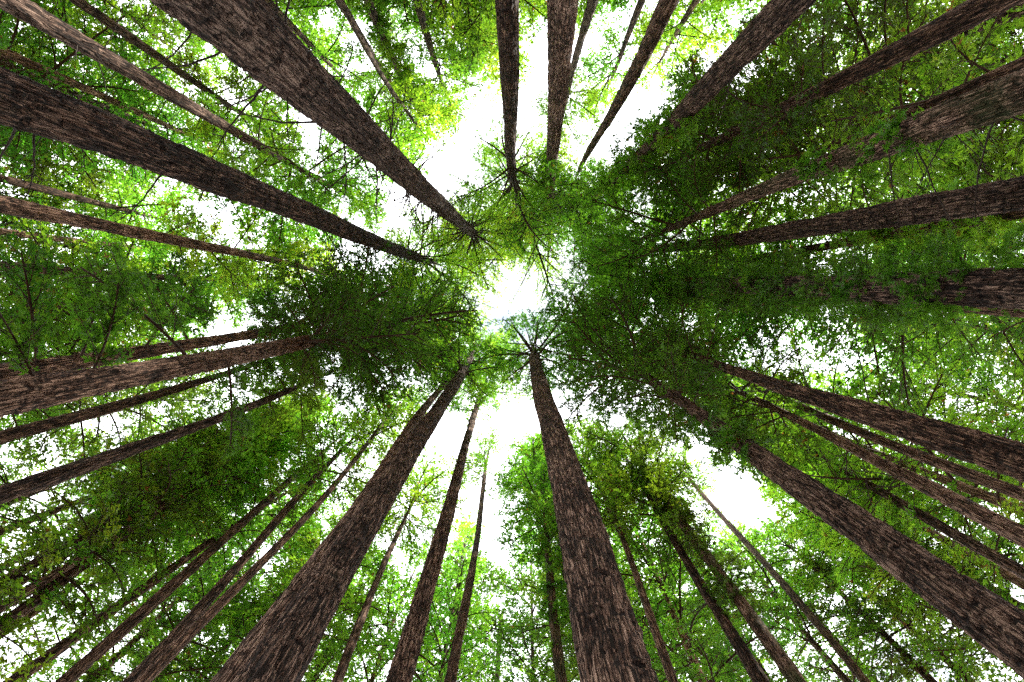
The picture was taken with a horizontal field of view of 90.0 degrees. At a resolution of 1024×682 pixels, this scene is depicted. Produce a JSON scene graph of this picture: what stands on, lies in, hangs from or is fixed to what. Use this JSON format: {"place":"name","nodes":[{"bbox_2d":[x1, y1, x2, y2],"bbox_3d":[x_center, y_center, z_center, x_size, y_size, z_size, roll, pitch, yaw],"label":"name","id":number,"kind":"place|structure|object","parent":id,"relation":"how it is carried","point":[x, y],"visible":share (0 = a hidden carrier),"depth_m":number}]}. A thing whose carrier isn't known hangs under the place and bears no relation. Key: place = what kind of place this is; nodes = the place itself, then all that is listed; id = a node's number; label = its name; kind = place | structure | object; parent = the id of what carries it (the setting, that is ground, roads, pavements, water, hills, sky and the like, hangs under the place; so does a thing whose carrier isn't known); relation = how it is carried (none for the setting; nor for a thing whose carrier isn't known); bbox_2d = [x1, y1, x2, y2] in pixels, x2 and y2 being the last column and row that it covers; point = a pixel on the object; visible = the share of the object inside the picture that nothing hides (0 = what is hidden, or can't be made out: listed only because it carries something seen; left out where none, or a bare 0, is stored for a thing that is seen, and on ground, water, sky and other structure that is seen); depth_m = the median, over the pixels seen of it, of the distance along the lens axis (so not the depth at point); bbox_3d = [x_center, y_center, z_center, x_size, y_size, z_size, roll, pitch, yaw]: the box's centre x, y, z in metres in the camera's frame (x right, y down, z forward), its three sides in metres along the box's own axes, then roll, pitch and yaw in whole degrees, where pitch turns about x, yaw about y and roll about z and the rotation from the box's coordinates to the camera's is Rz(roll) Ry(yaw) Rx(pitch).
{"place":"outdoors","nodes":[
{"label":"outdoors","id":0,"kind":"place"},
{"bbox_2d":[0,0,1023,681],"label":"sky","id":1,"kind":"structure","parent":0,"point":[742,501]},
{"bbox_3d":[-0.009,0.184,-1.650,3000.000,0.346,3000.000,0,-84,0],"label":"ground","id":2,"kind":"structure","parent":0,"visible":0},
{"bbox_2d":[0,139,136,251],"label":"redwood tree","id":3,"kind":"object","parent":2,"relation":"on","point":[44,197],"visible":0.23,"depth_m":35.95},
{"bbox_2d":[0,135,160,231],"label":"redwood tree","id":4,"kind":"object","parent":2,"relation":"on","point":[98,169],"visible":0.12,"depth_m":39.07},
{"bbox_2d":[1,14,163,164],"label":"redwood tree","id":5,"kind":"object","parent":2,"relation":"on","point":[46,55],"visible":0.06,"depth_m":30.43},
{"bbox_2d":[0,159,170,303],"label":"redwood tree","id":6,"kind":"object","parent":2,"relation":"on","point":[8,222],"visible":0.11,"depth_m":35.95},
{"bbox_2d":[0,382,173,503],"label":"redwood tree","id":7,"kind":"object","parent":2,"relation":"on","point":[12,474],"visible":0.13,"depth_m":35.73},
{"bbox_2d":[0,180,188,274],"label":"redwood tree","id":8,"kind":"object","parent":2,"relation":"on","point":[6,232],"visible":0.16,"depth_m":37.87},
{"bbox_2d":[1,0,190,93],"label":"redwood tree","id":9,"kind":"object","parent":2,"relation":"on","point":[98,29],"visible":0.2,"depth_m":34.02},
{"bbox_2d":[0,414,194,567],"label":"redwood tree","id":10,"kind":"object","parent":2,"relation":"on","point":[59,514],"visible":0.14,"depth_m":35.17},
{"bbox_2d":[0,165,198,266],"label":"redwood tree","id":11,"kind":"object","parent":2,"relation":"on","point":[106,206],"visible":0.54,"depth_m":34.65},
{"bbox_2d":[0,274,199,458],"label":"redwood tree","id":12,"kind":"object","parent":2,"relation":"on","point":[27,416],"visible":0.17,"depth_m":30.72},
{"bbox_2d":[1,42,209,212],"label":"redwood tree","id":13,"kind":"object","parent":2,"relation":"on","point":[45,163],"visible":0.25,"depth_m":34.46},
{"bbox_2d":[0,0,219,190],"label":"redwood tree","id":14,"kind":"object","parent":2,"relation":"on","point":[41,78],"visible":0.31,"depth_m":29.43},
{"bbox_2d":[0,341,227,498],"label":"redwood tree","id":15,"kind":"object","parent":2,"relation":"on","point":[146,415],"visible":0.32,"depth_m":33.48},
{"bbox_2d":[0,505,233,681],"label":"redwood tree","id":16,"kind":"object","parent":2,"relation":"on","point":[99,595],"visible":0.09,"depth_m":31.03},
{"bbox_2d":[0,216,245,365],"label":"redwood tree","id":17,"kind":"object","parent":2,"relation":"on","point":[67,323],"visible":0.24,"depth_m":29.90},
{"bbox_2d":[8,0,237,91],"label":"redwood tree","id":18,"kind":"object","parent":2,"relation":"on","point":[149,41],"visible":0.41,"depth_m":36.37},
{"bbox_2d":[0,48,245,188],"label":"redwood tree","id":19,"kind":"object","parent":2,"relation":"on","point":[18,58],"visible":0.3,"depth_m":32.38},
{"bbox_2d":[0,220,274,337],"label":"redwood tree","id":20,"kind":"object","parent":2,"relation":"on","point":[161,278],"visible":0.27,"depth_m":36.90},
{"bbox_2d":[4,395,291,586],"bbox_3d":[-18.935,8.208,21.550,9.209,44.000,7.953,0,-84,0],"label":"redwood tree","id":21,"kind":"object","parent":2,"relation":"on","point":[202,507],"visible":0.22,"depth_m":27.82},
{"bbox_2d":[0,320,302,443],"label":"redwood tree","id":22,"kind":"object","parent":2,"relation":"on","point":[23,430],"visible":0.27,"depth_m":24.84},
{"bbox_2d":[0,376,316,633],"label":"redwood tree","id":23,"kind":"object","parent":2,"relation":"on","point":[61,580],"visible":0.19,"depth_m":24.08},
{"bbox_2d":[0,393,327,681],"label":"redwood tree","id":24,"kind":"object","parent":2,"relation":"on","point":[18,593],"visible":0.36,"depth_m":21.57},
{"bbox_2d":[0,390,334,651],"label":"redwood tree","id":25,"kind":"object","parent":2,"relation":"on","point":[41,560],"visible":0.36,"depth_m":22.90},
{"bbox_2d":[0,396,336,625],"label":"redwood tree","id":26,"kind":"object","parent":2,"relation":"on","point":[176,545],"visible":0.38,"depth_m":26.26},
{"bbox_2d":[2,444,335,681],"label":"redwood tree","id":27,"kind":"object","parent":2,"relation":"on","point":[59,648],"visible":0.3,"depth_m":29.88},
{"bbox_2d":[28,481,317,681],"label":"redwood tree","id":28,"kind":"object","parent":2,"relation":"on","point":[162,616],"visible":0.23,"depth_m":30.48},
{"bbox_2d":[0,195,370,299],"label":"redwood tree","id":29,"kind":"object","parent":2,"relation":"on","point":[16,207],"visible":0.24,"depth_m":19.54},
{"bbox_2d":[0,336,378,503],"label":"redwood tree","id":30,"kind":"object","parent":2,"relation":"on","point":[32,483],"visible":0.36,"depth_m":22.21},
{"bbox_2d":[69,0,310,177],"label":"redwood tree","id":31,"kind":"object","parent":2,"relation":"on","point":[233,79],"visible":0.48,"depth_m":31.76},
{"bbox_2d":[0,230,385,404],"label":"redwood tree","id":32,"kind":"object","parent":2,"relation":"on","point":[60,364],"visible":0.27,"depth_m":18.28},
{"bbox_2d":[0,0,391,253],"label":"redwood tree","id":33,"kind":"object","parent":2,"relation":"on","point":[31,13],"visible":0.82,"depth_m":23.75},
{"bbox_2d":[64,488,338,681],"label":"redwood tree","id":34,"kind":"object","parent":2,"relation":"on","point":[181,662],"visible":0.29,"depth_m":29.73},
{"bbox_2d":[55,395,359,681],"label":"redwood tree","id":35,"kind":"object","parent":2,"relation":"on","point":[97,652],"visible":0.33,"depth_m":22.96},
{"bbox_2d":[130,524,325,681],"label":"redwood tree","id":36,"kind":"object","parent":2,"relation":"on","point":[209,631],"visible":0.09,"depth_m":33.10},
{"bbox_2d":[135,192,336,307],"bbox_3d":[-17.340,-4.832,24.096,7.677,52.008,7.024,0,-85,1],"label":"redwood tree","id":37,"kind":"object","parent":2,"relation":"on","point":[230,269],"visible":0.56,"depth_m":30.67},
{"bbox_2d":[0,216,491,462],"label":"redwood tree","id":38,"kind":"object","parent":2,"relation":"on","point":[401,346],"visible":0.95,"depth_m":23.03},
{"bbox_2d":[0,66,513,333],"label":"redwood tree","id":39,"kind":"object","parent":2,"relation":"on","point":[29,105],"visible":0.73,"depth_m":10.99},
{"bbox_2d":[122,400,398,681],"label":"redwood tree","id":40,"kind":"object","parent":2,"relation":"on","point":[196,612],"visible":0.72,"depth_m":29.41},
{"bbox_2d":[173,0,347,92],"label":"redwood tree","id":41,"kind":"object","parent":2,"relation":"on","point":[308,2],"visible":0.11,"depth_m":35.13},
{"bbox_2d":[165,531,361,681],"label":"redwood tree","id":42,"kind":"object","parent":2,"relation":"on","point":[249,616],"visible":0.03,"depth_m":32.54},
{"bbox_2d":[188,155,344,254],"bbox_3d":[-16.559,-8.149,23.725,7.460,52.016,6.765,0,-85,1],"label":"redwood tree","id":43,"kind":"object","parent":2,"relation":"on","point":[292,231],"visible":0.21,"depth_m":34.49},
{"bbox_2d":[134,377,429,681],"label":"redwood tree","id":44,"kind":"object","parent":2,"relation":"on","point":[155,668],"visible":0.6,"depth_m":29.97},
{"bbox_2d":[214,491,402,679],"bbox_3d":[-11.442,16.875,24.076,9.301,47.182,8.494,0,-83,0],"label":"redwood tree","id":45,"kind":"object","parent":2,"relation":"on","point":[354,606],"visible":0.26,"depth_m":30.06},
{"bbox_2d":[215,545,401,681],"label":"redwood tree","id":46,"kind":"object","parent":2,"relation":"on","point":[315,675],"visible":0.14,"depth_m":32.19},
{"bbox_2d":[242,486,381,665],"bbox_3d":[-14.190,18.606,28.230,7.851,55.034,8.889,0,-83,0],"label":"redwood tree","id":47,"kind":"object","parent":2,"relation":"on","point":[312,551],"visible":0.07,"depth_m":38.39},
{"bbox_2d":[265,0,384,111],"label":"redwood tree","id":48,"kind":"object","parent":2,"relation":"on","point":[314,49],"visible":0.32,"depth_m":37.07},
{"bbox_2d":[209,337,490,681],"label":"redwood tree","id":49,"kind":"object","parent":2,"relation":"on","point":[235,662],"visible":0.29,"depth_m":13.91},
{"bbox_2d":[142,0,570,299],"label":"redwood tree","id":50,"kind":"object","parent":2,"relation":"on","point":[260,41],"visible":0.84,"depth_m":9.68},
{"bbox_2d":[319,80,430,186],"bbox_3d":[-10.050,-13.134,23.137,7.202,52.005,6.483,0,-84,1],"label":"redwood tree","id":51,"kind":"object","parent":2,"relation":"on","point":[368,98],"visible":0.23,"depth_m":37.87},
{"bbox_2d":[232,294,528,681],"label":"redwood tree","id":52,"kind":"object","parent":2,"relation":"on","point":[286,648],"visible":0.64,"depth_m":11.02},
{"bbox_2d":[330,0,437,124],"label":"redwood tree","id":53,"kind":"object","parent":2,"relation":"on","point":[379,58],"visible":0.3,"depth_m":38.68},
{"bbox_2d":[320,539,450,681],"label":"redwood tree","id":54,"kind":"object","parent":2,"relation":"on","point":[399,590],"visible":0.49,"depth_m":36.05},
{"bbox_2d":[337,0,461,161],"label":"redwood tree","id":55,"kind":"object","parent":2,"relation":"on","point":[401,105],"visible":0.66,"depth_m":37.32},
{"bbox_2d":[331,444,468,681],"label":"redwood tree","id":56,"kind":"object","parent":2,"relation":"on","point":[416,494],"visible":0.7,"depth_m":37.86},
{"bbox_2d":[346,0,469,160],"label":"redwood tree","id":57,"kind":"object","parent":2,"relation":"on","point":[381,26],"visible":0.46,"depth_m":33.66},
{"bbox_2d":[362,507,507,681],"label":"redwood tree","id":58,"kind":"object","parent":2,"relation":"on","point":[441,667],"visible":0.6,"depth_m":32.89},
{"bbox_2d":[377,0,498,78],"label":"redwood tree","id":59,"kind":"object","parent":2,"relation":"on","point":[459,42],"visible":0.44,"depth_m":33.04},
{"bbox_2d":[403,0,486,131],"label":"redwood tree","id":60,"kind":"object","parent":2,"relation":"on","point":[442,87],"visible":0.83,"depth_m":37.05},
{"bbox_2d":[381,525,513,681],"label":"redwood tree","id":61,"kind":"object","parent":2,"relation":"on","point":[464,563],"visible":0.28,"depth_m":39.85},
{"bbox_2d":[386,333,531,681],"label":"redwood tree","id":62,"kind":"object","parent":2,"relation":"on","point":[405,659],"visible":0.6,"depth_m":17.85},
{"bbox_2d":[444,425,512,681],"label":"redwood tree","id":63,"kind":"object","parent":2,"relation":"on","point":[454,657],"visible":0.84,"depth_m":38.96},
{"bbox_2d":[414,0,546,103],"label":"redwood tree","id":64,"kind":"object","parent":2,"relation":"on","point":[491,66],"visible":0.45,"depth_m":32.74},
{"bbox_2d":[417,0,592,308],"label":"redwood tree","id":65,"kind":"object","parent":2,"relation":"on","point":[507,20],"visible":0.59,"depth_m":35.60},
{"bbox_2d":[466,523,579,681],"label":"redwood tree","id":66,"kind":"object","parent":2,"relation":"on","point":[507,642],"visible":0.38,"depth_m":37.73},
{"bbox_2d":[491,432,573,681],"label":"redwood tree","id":67,"kind":"object","parent":2,"relation":"on","point":[539,507],"visible":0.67,"depth_m":34.15},
{"bbox_2d":[498,429,594,653],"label":"redwood tree","id":68,"kind":"object","parent":2,"relation":"on","point":[568,628],"visible":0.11,"depth_m":41.76},
{"bbox_2d":[462,0,645,307],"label":"redwood tree","id":69,"kind":"object","parent":2,"relation":"on","point":[561,16],"visible":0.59,"depth_m":30.93},
{"bbox_2d":[471,277,659,681],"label":"redwood tree","id":70,"kind":"object","parent":2,"relation":"on","point":[608,641],"visible":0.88,"depth_m":9.41},
{"bbox_2d":[530,0,612,157],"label":"redwood tree","id":71,"kind":"object","parent":2,"relation":"on","point":[590,8],"visible":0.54,"depth_m":39.84},
{"bbox_2d":[508,532,678,681],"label":"redwood tree","id":72,"kind":"object","parent":2,"relation":"on","point":[574,669],"visible":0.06,"depth_m":33.35},
{"bbox_2d":[518,535,686,681],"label":"redwood tree","id":73,"kind":"object","parent":2,"relation":"on","point":[545,674],"visible":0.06,"depth_m":31.88},
{"bbox_2d":[568,0,650,124],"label":"redwood tree","id":74,"kind":"object","parent":2,"relation":"on","point":[602,55],"visible":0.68,"depth_m":38.60},
{"bbox_2d":[544,0,679,199],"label":"redwood tree","id":75,"kind":"object","parent":2,"relation":"on","point":[664,10],"visible":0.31,"depth_m":21.81},
{"bbox_2d":[550,416,677,681],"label":"redwood tree","id":76,"kind":"object","parent":2,"relation":"on","point":[668,668],"visible":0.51,"depth_m":30.08},
{"bbox_2d":[582,427,769,681],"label":"redwood tree","id":77,"kind":"object","parent":2,"relation":"on","point":[754,670],"visible":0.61,"depth_m":28.63},
{"bbox_2d":[536,0,816,259],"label":"redwood tree","id":78,"kind":"object","parent":2,"relation":"on","point":[768,24],"visible":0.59,"depth_m":17.71},
{"bbox_2d":[628,0,736,96],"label":"redwood tree","id":79,"kind":"object","parent":2,"relation":"on","point":[679,27],"visible":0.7,"depth_m":38.01},
{"bbox_2d":[612,510,754,681],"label":"redwood tree","id":80,"kind":"object","parent":2,"relation":"on","point":[674,638],"visible":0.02,"depth_m":35.11},
{"bbox_2d":[576,405,806,681],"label":"redwood tree","id":81,"kind":"object","parent":2,"relation":"on","point":[724,584],"visible":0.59,"depth_m":24.03},
{"bbox_2d":[593,467,796,681],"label":"redwood tree","id":82,"kind":"object","parent":2,"relation":"on","point":[721,672],"visible":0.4,"depth_m":26.79},
{"bbox_2d":[665,0,768,56],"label":"redwood tree","id":83,"kind":"object","parent":2,"relation":"on","point":[716,18],"visible":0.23,"depth_m":38.26},
{"bbox_2d":[647,502,791,681],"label":"redwood tree","id":84,"kind":"object","parent":2,"relation":"on","point":[757,606],"visible":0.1,"depth_m":34.86},
{"bbox_2d":[660,435,870,681],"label":"redwood tree","id":85,"kind":"object","parent":2,"relation":"on","point":[845,657],"visible":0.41,"depth_m":34.63},
{"bbox_2d":[521,271,1023,679],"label":"redwood tree","id":86,"kind":"object","parent":2,"relation":"on","point":[988,620],"visible":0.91,"depth_m":18.51},
{"bbox_2d":[548,251,1023,482],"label":"redwood tree","id":87,"kind":"object","parent":2,"relation":"on","point":[996,453],"visible":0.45,"depth_m":14.70},
{"bbox_2d":[559,217,1023,338],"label":"redwood tree","id":88,"kind":"object","parent":2,"relation":"on","point":[956,288],"visible":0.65,"depth_m":12.01},
{"bbox_2d":[560,68,1023,321],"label":"redwood tree","id":89,"kind":"object","parent":2,"relation":"on","point":[993,102],"visible":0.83,"depth_m":21.12},
{"bbox_2d":[697,506,895,681],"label":"redwood tree","id":90,"kind":"object","parent":2,"relation":"on","point":[828,661],"visible":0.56,"depth_m":35.56},
{"bbox_2d":[577,175,1023,274],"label":"redwood tree","id":91,"kind":"object","parent":2,"relation":"on","point":[1001,196],"visible":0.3,"depth_m":12.34},
{"bbox_2d":[601,0,1023,234],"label":"redwood tree","id":92,"kind":"object","parent":2,"relation":"on","point":[957,20],"visible":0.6,"depth_m":17.84},
{"bbox_2d":[622,315,1023,547],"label":"redwood tree","id":93,"kind":"object","parent":2,"relation":"on","point":[1002,526],"visible":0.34,"depth_m":25.12},
{"bbox_2d":[641,0,1023,265],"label":"redwood tree","id":94,"kind":"object","parent":2,"relation":"on","point":[967,84],"visible":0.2,"depth_m":17.87},
{"bbox_2d":[650,0,1023,224],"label":"redwood tree","id":95,"kind":"object","parent":2,"relation":"on","point":[847,27],"visible":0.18,"depth_m":20.66},
{"bbox_2d":[650,220,1023,390],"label":"redwood tree","id":96,"kind":"object","parent":2,"relation":"on","point":[742,320],"visible":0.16,"depth_m":26.00},
{"bbox_2d":[745,515,937,681],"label":"redwood tree","id":97,"kind":"object","parent":2,"relation":"on","point":[921,671],"visible":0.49,"depth_m":40.14},
{"bbox_2d":[661,341,1023,501],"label":"redwood tree","id":98,"kind":"object","parent":2,"relation":"on","point":[992,483],"visible":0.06,"depth_m":19.02},
{"bbox_2d":[719,437,975,635],"bbox_3d":[20.405,12.333,26.625,7.432,53.604,7.844,0,-82,0],"label":"redwood tree","id":99,"kind":"object","parent":2,"relation":"on","point":[793,507],"visible":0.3,"depth_m":31.02},
{"bbox_2d":[673,186,1023,335],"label":"redwood tree","id":100,"kind":"object","parent":2,"relation":"on","point":[884,235],"visible":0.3,"depth_m":19.62},
{"bbox_2d":[749,548,953,681],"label":"redwood tree","id":101,"kind":"object","parent":2,"relation":"on","point":[863,622],"visible":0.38,"depth_m":34.19},
{"bbox_2d":[702,177,1023,415],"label":"redwood tree","id":102,"kind":"object","parent":2,"relation":"on","point":[896,349],"visible":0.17,"depth_m":22.71},
{"bbox_2d":[709,380,1023,579],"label":"redwood tree","id":103,"kind":"object","parent":2,"relation":"on","point":[985,551],"visible":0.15,"depth_m":23.98},
{"bbox_2d":[732,352,1023,591],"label":"redwood tree","id":104,"kind":"object","parent":2,"relation":"on","point":[1010,504],"visible":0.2,"depth_m":25.74},
{"bbox_2d":[767,471,1023,681],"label":"redwood tree","id":105,"kind":"object","parent":2,"relation":"on","point":[939,641],"visible":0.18,"depth_m":28.32},
{"bbox_2d":[774,509,1023,681],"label":"redwood tree","id":106,"kind":"object","parent":2,"relation":"on","point":[907,663],"visible":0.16,"depth_m":33.05},
{"bbox_2d":[782,411,1023,588],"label":"redwood tree","id":107,"kind":"object","parent":2,"relation":"on","point":[1011,577],"visible":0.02,"depth_m":30.52},
{"bbox_2d":[794,495,1023,681],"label":"redwood tree","id":108,"kind":"object","parent":2,"relation":"on","point":[976,664],"visible":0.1,"depth_m":31.82},
{"bbox_2d":[805,0,1023,150],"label":"redwood tree","id":109,"kind":"object","parent":2,"relation":"on","point":[993,61],"visible":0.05,"depth_m":29.99},
{"bbox_2d":[814,365,1023,502],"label":"redwood tree","id":110,"kind":"object","parent":2,"relation":"on","point":[988,409],"visible":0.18,"depth_m":33.10},
{"bbox_2d":[817,128,1023,263],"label":"redwood tree","id":111,"kind":"object","parent":2,"relation":"on","point":[914,186],"visible":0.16,"depth_m":29.60},
{"bbox_2d":[830,31,1023,191],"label":"redwood tree","id":112,"kind":"object","parent":2,"relation":"on","point":[1002,153],"visible":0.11,"depth_m":29.07},
{"bbox_2d":[850,453,1023,610],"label":"redwood tree","id":113,"kind":"object","parent":2,"relation":"on","point":[925,543],"visible":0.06,"depth_m":32.27},
{"bbox_2d":[856,334,1023,481],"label":"redwood tree","id":114,"kind":"object","parent":2,"relation":"on","point":[969,383],"visible":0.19,"depth_m":36.69},
{"bbox_2d":[859,260,1023,399],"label":"redwood tree","id":115,"kind":"object","parent":2,"relation":"on","point":[958,357],"visible":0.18,"depth_m":33.19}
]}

